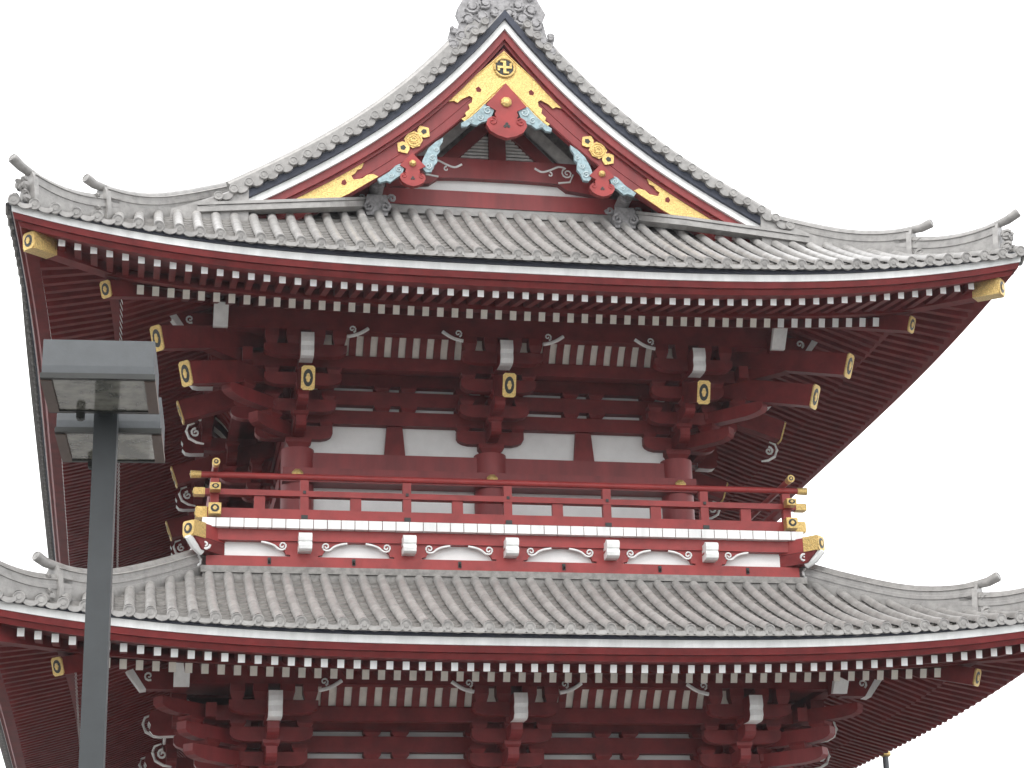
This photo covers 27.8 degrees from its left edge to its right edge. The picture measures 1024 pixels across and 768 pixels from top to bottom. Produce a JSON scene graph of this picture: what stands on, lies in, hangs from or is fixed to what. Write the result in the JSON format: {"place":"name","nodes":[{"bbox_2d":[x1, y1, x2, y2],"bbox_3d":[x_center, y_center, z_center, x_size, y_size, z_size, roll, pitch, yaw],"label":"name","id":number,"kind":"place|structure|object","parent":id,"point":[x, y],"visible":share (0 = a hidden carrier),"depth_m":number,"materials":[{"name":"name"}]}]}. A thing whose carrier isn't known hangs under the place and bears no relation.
{"place":"outdoors","nodes":[
{"label":"outdoors","id":0,"kind":"place"},
{"bbox_2d":[40,339,164,767],"bbox_3d":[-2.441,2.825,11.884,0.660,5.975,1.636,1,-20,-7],"label":"street lamp","id":1,"kind":"object","parent":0,"point":[103,400],"visible":1,"depth_m":12.36,"materials":[{"name":"grey metal"}]},
{"bbox_2d":[0,0,1023,767],"bbox_3d":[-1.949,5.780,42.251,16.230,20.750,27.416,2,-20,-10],"label":"temple gate","id":2,"kind":"structure","parent":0,"point":[528,392],"depth_m":32.52,"materials":[{"name":"paint"}]},
{"bbox_2d":[0,0,1023,767],"label":"sky","id":3,"kind":"structure","parent":0,"point":[846,114],"materials":[{"name":"white"}]},
{"bbox_2d":[881,751,890,767],"bbox_3d":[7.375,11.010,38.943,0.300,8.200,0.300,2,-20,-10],"label":"slim pole","id":4,"kind":"object","parent":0,"point":[885,757],"visible":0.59,"depth_m":40.20,"materials":[{"name":"grey metal"}]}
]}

